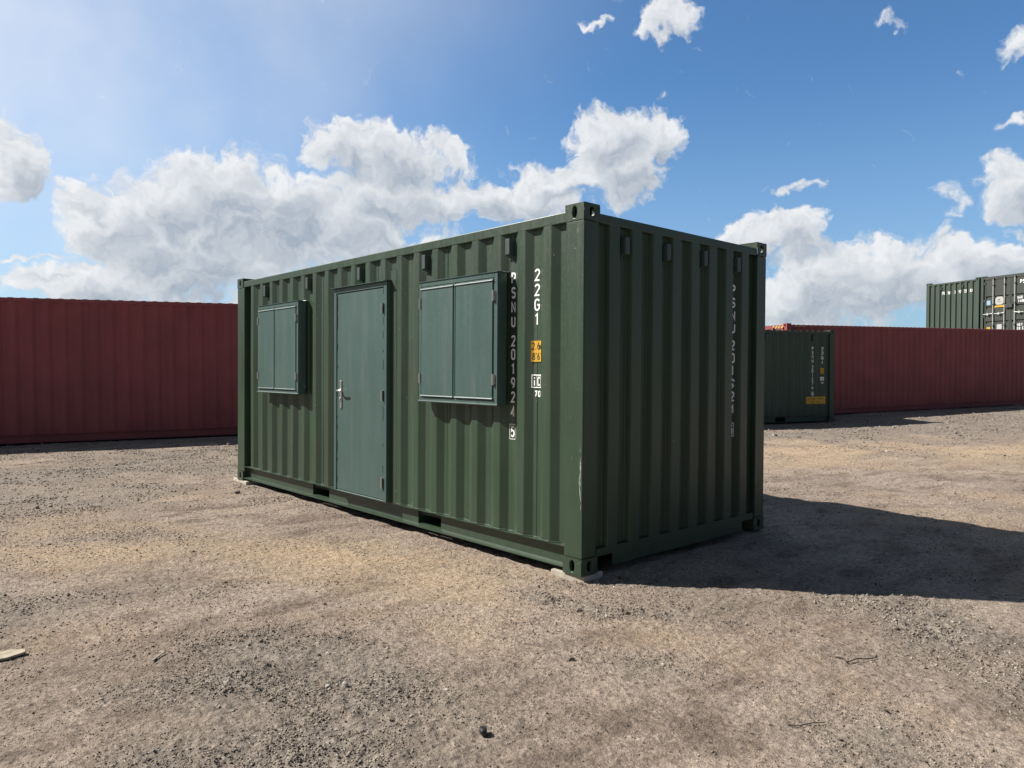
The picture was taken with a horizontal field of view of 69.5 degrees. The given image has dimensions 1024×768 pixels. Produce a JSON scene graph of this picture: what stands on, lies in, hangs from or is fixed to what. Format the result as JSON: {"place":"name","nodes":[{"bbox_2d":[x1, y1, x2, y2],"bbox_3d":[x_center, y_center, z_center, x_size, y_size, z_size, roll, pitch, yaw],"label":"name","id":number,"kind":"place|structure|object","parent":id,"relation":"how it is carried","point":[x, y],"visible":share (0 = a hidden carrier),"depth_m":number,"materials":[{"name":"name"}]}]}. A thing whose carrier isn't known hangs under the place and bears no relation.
{"place":"outdoors","nodes":[
{"label":"outdoors","id":0,"kind":"place"},
{"bbox_2d":[0,405,1023,767],"bbox_3d":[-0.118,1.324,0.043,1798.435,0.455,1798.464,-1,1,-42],"label":"ground","id":1,"kind":"structure","parent":0,"point":[738,725],"depth_m":4.30,"materials":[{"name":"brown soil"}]},
{"bbox_2d":[0,649,25,660],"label":"wood scrap","id":2,"kind":"object","parent":1,"relation":"on","point":[8,654],"visible":1,"depth_m":3.77,"materials":[{"name":"beige wood"}]},
{"bbox_2d":[0,297,237,443],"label":"shipping container","id":3,"kind":"object","parent":1,"relation":"on","point":[80,369],"visible":0.43,"depth_m":15.02,"materials":[{"name":"red metal"}]},
{"bbox_2d":[233,477,259,484],"bbox_3d":[-3.416,1.270,9.664,0.308,0.064,0.493,0,1,-39],"label":"concrete pad","id":4,"kind":"object","parent":1,"relation":"on","point":[247,482],"visible":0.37,"depth_m":9.46,"materials":[{"name":"grey concrete"}]},
{"bbox_2d":[341,681,347,687],"bbox_3d":[-0.775,1.394,3.423,0.031,0.026,0.034,0,1,1],"label":"stone","id":5,"kind":"object","parent":1,"relation":"on","point":[344,683],"visible":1,"depth_m":3.41,"materials":[{"name":"white stone"}]},
{"bbox_2d":[479,726,486,737],"bbox_3d":[-0.117,1.415,3.008,0.034,0.036,0.052,0,1,-1],"label":"stone","id":6,"kind":"object","parent":1,"relation":"on","point":[483,731],"visible":1,"depth_m":2.99,"materials":[{"name":"grey stone"}]},
{"bbox_2d":[237,201,766,576],"bbox_3d":[-0.690,-0.017,8.145,2.549,2.591,6.138,-1,1,-42],"label":"container cabin","id":7,"kind":"object","parent":1,"relation":"on","point":[576,389],"visible":1,"depth_m":6.00,"materials":[{"name":"green metal"}]},
{"bbox_2d":[550,567,602,581],"bbox_3d":[0.466,1.369,5.306,0.314,0.067,0.226,1,1,44],"label":"concrete pad","id":8,"kind":"object","parent":1,"relation":"on","point":[558,571],"visible":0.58,"depth_m":5.23,"materials":[{"name":"grey concrete"}]},
{"bbox_2d":[764,330,834,422],"bbox_3d":[5.829,-0.223,20.831,6.131,2.591,2.460,0,1,-23],"label":"shipping container","id":9,"kind":"object","parent":1,"relation":"on","point":[799,378],"visible":0.3,"depth_m":20.43,"materials":[{"name":"green metal"}]},
{"bbox_2d":[788,722,824,725],"bbox_3d":[1.236,1.418,3.083,0.169,0.019,0.028,0,1,-9],"label":"twig","id":10,"kind":"object","parent":1,"relation":"on","point":[805,724],"visible":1,"depth_m":3.07,"materials":[{"name":"wood"}]},
{"bbox_2d":[835,656,876,662],"bbox_3d":[1.770,1.406,3.774,0.210,0.019,0.075,0,1,5],"label":"twig","id":11,"kind":"object","parent":1,"relation":"on","point":[853,659],"visible":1,"depth_m":3.77,"materials":[{"name":"wood"}]},
{"bbox_2d":[765,323,1023,413],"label":"shipping container","id":12,"kind":"object","parent":1,"relation":"on","point":[877,369],"visible":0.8,"depth_m":24.77,"materials":[{"name":"metal"}]},
{"bbox_2d":[0,0,1023,327],"label":"sky","id":13,"kind":"structure","parent":0,"point":[151,150],"materials":[{"name":"blue"}]},
{"bbox_3d":[22.304,-0.415,33.530,6.428,2.746,2.593,0,1,-19],"label":"shipping container","id":14,"kind":"object","parent":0,"visible":0},
{"bbox_2d":[926,277,980,328],"bbox_3d":[22.317,-3.161,33.483,6.435,2.746,2.593,0,1,-19],"label":"shipping container","id":15,"kind":"object","parent":14,"relation":"on","point":[956,304],"visible":0.38,"depth_m":32.28,"materials":[{"name":"green metal"}]},
{"bbox_3d":[23.189,-0.368,31.018,6.430,2.746,2.593,0,1,-19],"label":"shipping container","id":16,"kind":"object","parent":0,"visible":0},
{"bbox_2d":[980,273,1023,329],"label":"shipping container","id":17,"kind":"object","parent":16,"relation":"on","point":[1002,301],"visible":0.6,"depth_m":30.23,"materials":[{"name":"green metal"}]},
{"bbox_2d":[983,278,1010,329],"bbox_3d":[20.014,-3.114,30.466,0.069,2.407,1.148,0,1,-19],"label":"door","id":18,"kind":"structure","parent":17,"relation":"in","point":[999,287],"depth_m":30.48,"materials":[{"name":"green paint"}]},
{"bbox_2d":[1010,276,1023,329],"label":"door","id":19,"kind":"structure","parent":17,"relation":"in","point":[1019,287],"depth_m":29.64,"materials":[{"name":"green paint"}]}
]}

